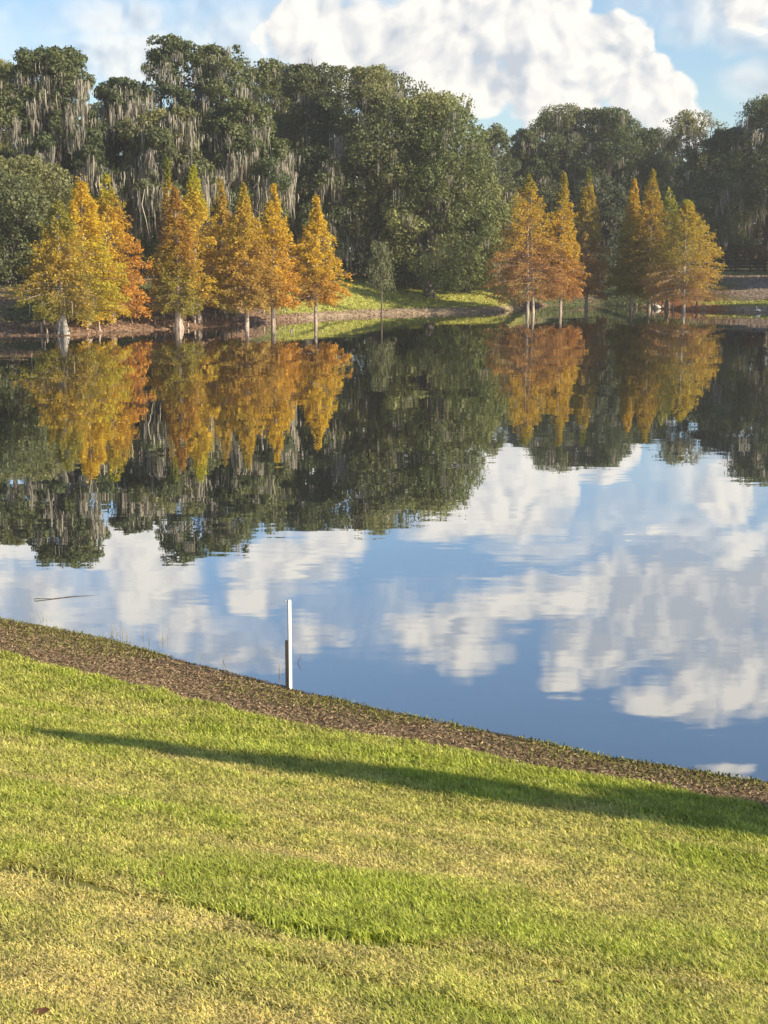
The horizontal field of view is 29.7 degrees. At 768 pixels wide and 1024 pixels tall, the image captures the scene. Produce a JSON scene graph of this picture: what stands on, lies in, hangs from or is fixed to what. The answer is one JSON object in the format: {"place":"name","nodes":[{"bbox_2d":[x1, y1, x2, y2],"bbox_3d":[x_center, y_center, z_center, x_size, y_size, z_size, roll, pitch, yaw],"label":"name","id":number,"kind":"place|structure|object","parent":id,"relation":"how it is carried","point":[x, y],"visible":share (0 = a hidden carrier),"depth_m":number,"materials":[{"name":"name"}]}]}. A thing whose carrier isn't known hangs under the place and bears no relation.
{"place":"outdoors","nodes":[
{"label":"outdoors","id":0,"kind":"place"},
{"bbox_2d":[0,305,767,781],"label":"water","id":1,"kind":"structure","parent":0,"point":[546,523],"depth_m":28.55,"materials":[{"name":"blue liquid"}]},
{"bbox_2d":[34,595,95,599],"bbox_3d":[-4.706,1.251,21.404,0.897,0.030,0.059,-4,11,-21],"label":"floating twig","id":2,"kind":"object","parent":1,"relation":"on","point":[60,597],"visible":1,"depth_m":21.34,"materials":[{"name":"brown wood"}]},
{"bbox_2d":[0,255,767,1023],"bbox_3d":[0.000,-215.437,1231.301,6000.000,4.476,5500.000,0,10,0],"label":"ground","id":3,"kind":"structure","parent":0,"point":[402,309],"depth_m":90.32,"materials":[{"name":"soil"}]},
{"bbox_2d":[0,261,30,284],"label":"shrub","id":4,"kind":"object","parent":3,"relation":"on","point":[14,268],"visible":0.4,"depth_m":110.13,"materials":[{"name":"green plant"}]},
{"bbox_2d":[0,59,56,250],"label":"oak tree","id":5,"kind":"object","parent":3,"relation":"on","point":[6,91],"visible":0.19,"depth_m":127.67,"materials":[{"name":"green plant"}]},
{"bbox_2d":[40,322,43,332],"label":"cypress knee","id":6,"kind":"object","parent":3,"relation":"on","point":[41,329],"visible":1,"depth_m":90.14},
{"bbox_2d":[0,154,88,286],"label":"oak tree","id":7,"kind":"object","parent":3,"relation":"on","point":[23,193],"visible":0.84,"depth_m":107.38,"materials":[{"name":"green plant"}]},
{"bbox_2d":[5,200,101,334],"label":"bald cypress","id":8,"kind":"object","parent":3,"relation":"on","point":[58,300],"visible":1,"depth_m":88.50,"materials":[{"name":"yellow plant"}]},
{"bbox_2d":[0,45,114,261],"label":"oak tree","id":9,"kind":"object","parent":3,"relation":"on","point":[45,98],"visible":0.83,"depth_m":113.99,"materials":[{"name":"green plant"}]},
{"bbox_2d":[35,174,131,328],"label":"bald cypress","id":10,"kind":"object","parent":3,"relation":"on","point":[80,191],"visible":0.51,"depth_m":92.50,"materials":[{"name":"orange plant"}]},
{"bbox_2d":[78,174,155,323],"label":"bald cypress","id":11,"kind":"object","parent":3,"relation":"on","point":[106,198],"visible":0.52,"depth_m":94.87,"materials":[{"name":"orange plant"}]},
{"bbox_2d":[80,76,168,278],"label":"oak tree","id":12,"kind":"object","parent":3,"relation":"on","point":[121,98],"visible":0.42,"depth_m":119.47,"materials":[{"name":"green plant"}]},
{"bbox_2d":[130,225,157,277],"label":"shrub","id":13,"kind":"object","parent":3,"relation":"on","point":[149,246],"visible":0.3,"depth_m":125.84,"materials":[{"name":"green plant"}]},
{"bbox_2d":[103,106,227,281],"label":"oak tree","id":14,"kind":"object","parent":3,"relation":"on","point":[154,137],"visible":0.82,"depth_m":116.10,"materials":[{"name":"green plant"}]},
{"bbox_2d":[152,155,185,289],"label":"bald cypress","id":15,"kind":"object","parent":3,"relation":"on","point":[167,178],"visible":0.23,"depth_m":105.49,"materials":[{"name":"orange plant"}]},
{"bbox_2d":[145,185,206,328],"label":"bald cypress","id":16,"kind":"object","parent":3,"relation":"on","point":[178,298],"visible":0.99,"depth_m":96.12,"materials":[{"name":"orange plant"}]},
{"bbox_2d":[138,33,225,182],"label":"oak tree","id":17,"kind":"object","parent":3,"relation":"on","point":[174,48],"visible":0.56,"depth_m":127.30,"materials":[{"name":"green plant"}]},
{"bbox_2d":[144,164,239,322],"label":"bald cypress","id":18,"kind":"object","parent":3,"relation":"on","point":[191,200],"visible":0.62,"depth_m":99.23,"materials":[{"name":"orange plant"}]},
{"bbox_2d":[199,178,242,313],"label":"bald cypress","id":19,"kind":"object","parent":3,"relation":"on","point":[221,210],"visible":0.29,"depth_m":105.62,"materials":[{"name":"orange plant"}]},
{"bbox_2d":[178,42,266,259],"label":"oak tree","id":20,"kind":"object","parent":3,"relation":"on","point":[213,58],"visible":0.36,"depth_m":129.10,"materials":[{"name":"green plant"}]},
{"bbox_2d":[180,96,297,262],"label":"oak tree","id":21,"kind":"object","parent":3,"relation":"on","point":[240,130],"visible":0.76,"depth_m":119.30,"materials":[{"name":"green plant"}]},
{"bbox_2d":[209,180,284,326],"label":"bald cypress","id":22,"kind":"object","parent":3,"relation":"on","point":[244,243],"visible":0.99,"depth_m":98.79,"materials":[{"name":"orange plant"}]},
{"bbox_2d":[21,242,487,282],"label":"undergrowth","id":23,"kind":"object","parent":3,"relation":"on","point":[356,262],"visible":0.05,"depth_m":141.42,"materials":[{"name":"green plant"}]},
{"bbox_2d":[236,183,305,325],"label":"bald cypress","id":24,"kind":"object","parent":3,"relation":"on","point":[276,239],"visible":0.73,"depth_m":100.36,"materials":[{"name":"orange plant"}]},
{"bbox_2d":[234,55,318,261],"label":"oak tree","id":25,"kind":"object","parent":3,"relation":"on","point":[266,74],"visible":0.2,"depth_m":141.59,"materials":[{"name":"green plant"}]},
{"bbox_2d":[284,600,291,687],"bbox_3d":[-1.113,1.660,16.903,0.085,1.312,0.062,3,11,17],"label":"marker post","id":26,"kind":"object","parent":3,"relation":"on","point":[288,662],"visible":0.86,"depth_m":16.88,"materials":[{"name":"white paint"}]},
{"bbox_2d":[257,145,365,279],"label":"oak tree","id":27,"kind":"object","parent":3,"relation":"on","point":[300,209],"visible":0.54,"depth_m":128.92,"materials":[{"name":"green plant"}]},
{"bbox_2d":[255,58,368,266],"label":"oak tree","id":28,"kind":"object","parent":3,"relation":"on","point":[303,85],"visible":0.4,"depth_m":134.21,"materials":[{"name":"green plant"}]},
{"bbox_2d":[283,194,352,324],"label":"bald cypress","id":29,"kind":"object","parent":3,"relation":"on","point":[314,252],"visible":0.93,"depth_m":101.95,"materials":[{"name":"orange plant"}]},
{"bbox_2d":[296,63,447,285],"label":"oak tree","id":30,"kind":"object","parent":3,"relation":"on","point":[367,98],"visible":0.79,"depth_m":128.51,"materials":[{"name":"green plant"}]},
{"bbox_2d":[365,239,397,315],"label":"sapling","id":31,"kind":"object","parent":3,"relation":"on","point":[380,256],"visible":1,"depth_m":117.61,"materials":[{"name":"green plant"}]},
{"bbox_2d":[0,649,767,1023],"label":"lawn grass","id":32,"kind":"structure","parent":3,"relation":"on","point":[702,873],"depth_m":9.74,"materials":[{"name":"green plant"}]},
{"bbox_2d":[30,1007,49,1014],"bbox_3d":[-1.596,2.320,6.738,0.100,0.017,0.044,-6,21,1],"label":"fallen leaf","id":33,"kind":"object","parent":32,"relation":"on","point":[43,1010],"visible":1,"depth_m":6.75,"materials":[{"name":"brown plant"}]},
{"bbox_2d":[0,616,767,808],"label":"dead thatch","id":34,"kind":"object","parent":3,"relation":"on","point":[272,691],"visible":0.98,"depth_m":15.81,"materials":[{"name":"brown plant"}]},
{"bbox_2d":[0,271,767,335],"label":"bank litter","id":35,"kind":"object","parent":3,"relation":"on","point":[741,274],"visible":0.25,"depth_m":124.81,"materials":[{"name":"brown plant"}]},
{"bbox_2d":[1,101,766,265],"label":"distant wood","id":36,"kind":"object","parent":3,"relation":"on","point":[699,153],"visible":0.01,"depth_m":197.21,"materials":[{"name":"green plant"}]},
{"bbox_2d":[355,204,452,288],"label":"oak tree","id":37,"kind":"object","parent":3,"relation":"on","point":[403,270],"visible":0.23,"depth_m":130.95,"materials":[{"name":"green plant"}]},
{"bbox_2d":[362,90,510,297],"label":"oak tree","id":38,"kind":"object","parent":3,"relation":"on","point":[433,139],"visible":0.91,"depth_m":126.76,"materials":[{"name":"green plant"}]},
{"bbox_2d":[421,162,525,291],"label":"oak tree","id":39,"kind":"object","parent":3,"relation":"on","point":[477,277],"visible":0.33,"depth_m":131.67,"materials":[{"name":"green plant"}]},
{"bbox_2d":[469,122,524,233],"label":"oak tree","id":40,"kind":"object","parent":3,"relation":"on","point":[499,135],"visible":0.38,"depth_m":172.20,"materials":[{"name":"green plant"}]},
{"bbox_2d":[498,259,529,284],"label":"shrub","id":41,"kind":"object","parent":3,"relation":"on","point":[510,269],"visible":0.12,"depth_m":138.18,"materials":[{"name":"green plant"}]},
{"bbox_2d":[500,128,556,261],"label":"oak tree","id":42,"kind":"object","parent":3,"relation":"on","point":[524,143],"visible":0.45,"depth_m":179.75,"materials":[{"name":"green plant"}]},
{"bbox_2d":[482,174,575,313],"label":"bald cypress","id":43,"kind":"object","parent":3,"relation":"on","point":[525,281],"visible":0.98,"depth_m":120.41,"materials":[{"name":"orange plant"}]},
{"bbox_2d":[503,102,613,236],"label":"oak tree","id":44,"kind":"object","parent":3,"relation":"on","point":[554,126],"visible":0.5,"depth_m":180.06,"materials":[{"name":"green plant"}]},
{"bbox_2d":[533,171,590,312],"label":"bald cypress","id":45,"kind":"object","parent":3,"relation":"on","point":[565,234],"visible":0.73,"depth_m":121.98,"materials":[{"name":"orange plant"}]},
{"bbox_2d":[569,167,610,308],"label":"bald cypress","id":46,"kind":"object","parent":3,"relation":"on","point":[586,234],"visible":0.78,"depth_m":131.26,"materials":[{"name":"orange plant"}]},
{"bbox_2d":[560,175,633,285],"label":"oak tree","id":47,"kind":"object","parent":3,"relation":"on","point":[606,194],"visible":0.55,"depth_m":151.64,"materials":[{"name":"green plant"}]},
{"bbox_2d":[566,106,661,240],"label":"oak tree","id":48,"kind":"object","parent":3,"relation":"on","point":[615,128],"visible":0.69,"depth_m":178.79,"materials":[{"name":"green plant"}]},
{"bbox_2d":[473,217,764,268],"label":"undergrowth","id":49,"kind":"object","parent":3,"relation":"on","point":[760,235],"visible":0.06,"depth_m":179.16,"materials":[{"name":"green plant"}]},
{"bbox_2d":[606,178,656,308],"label":"bald cypress","id":50,"kind":"object","parent":3,"relation":"on","point":[632,200],"visible":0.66,"depth_m":130.08,"materials":[{"name":"orange plant"}]},
{"bbox_2d":[599,126,682,226],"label":"oak tree","id":51,"kind":"object","parent":3,"relation":"on","point":[657,135],"visible":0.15,"depth_m":187.16,"materials":[{"name":"green plant"}]},
{"bbox_2d":[612,169,676,309],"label":"bald cypress","id":52,"kind":"object","parent":3,"relation":"on","point":[649,203],"visible":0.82,"depth_m":128.16,"materials":[{"name":"orange plant"}]},
{"bbox_2d":[633,185,696,308],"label":"bald cypress","id":53,"kind":"object","parent":3,"relation":"on","point":[670,202],"visible":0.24,"depth_m":130.20,"materials":[{"name":"orange plant"}]},
{"bbox_2d":[629,109,728,205],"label":"oak tree","id":54,"kind":"object","parent":3,"relation":"on","point":[692,131],"visible":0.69,"depth_m":179.31,"materials":[{"name":"green plant"}]},
{"bbox_2d":[639,199,726,312],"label":"bald cypress","id":55,"kind":"object","parent":3,"relation":"on","point":[685,278],"visible":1,"depth_m":123.59,"materials":[{"name":"orange plant"}]},
{"bbox_2d":[693,243,723,267],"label":"shrub","id":56,"kind":"object","parent":3,"relation":"on","point":[714,258],"visible":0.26,"depth_m":165.32,"materials":[{"name":"brown plant"}]},
{"bbox_2d":[654,171,765,269],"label":"oak tree","id":57,"kind":"object","parent":3,"relation":"on","point":[719,197],"visible":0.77,"depth_m":166.38,"materials":[{"name":"green plant"}]},
{"bbox_2d":[687,127,761,268],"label":"oak tree","id":58,"kind":"object","parent":3,"relation":"on","point":[714,146],"visible":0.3,"depth_m":175.77,"materials":[{"name":"green plant"}]},
{"bbox_2d":[691,259,767,271],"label":"board fence","id":59,"kind":"object","parent":3,"relation":"on","point":[749,267],"visible":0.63,"depth_m":160.62,"materials":[{"name":"wood"}]},
{"bbox_2d":[716,243,749,269],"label":"shrub","id":60,"kind":"object","parent":3,"relation":"on","point":[729,254],"visible":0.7,"depth_m":166.82,"materials":[{"name":"green plant"}]},
{"bbox_2d":[709,93,767,268],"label":"oak tree","id":61,"kind":"object","parent":3,"relation":"on","point":[756,124],"visible":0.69,"depth_m":172.43,"materials":[{"name":"green plant"}]},
{"bbox_2d":[744,244,767,268],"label":"shrub","id":62,"kind":"object","parent":3,"relation":"on","point":[758,253],"visible":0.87,"depth_m":166.23,"materials":[{"name":"brown plant"}]},
{"bbox_2d":[756,139,767,181],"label":"oak tree","id":63,"kind":"object","parent":3,"relation":"on","point":[761,150],"visible":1,"depth_m":159.70,"materials":[{"name":"green plant"}]},
{"bbox_2d":[0,0,767,251],"label":"sky","id":64,"kind":"structure","parent":0,"point":[656,60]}
]}

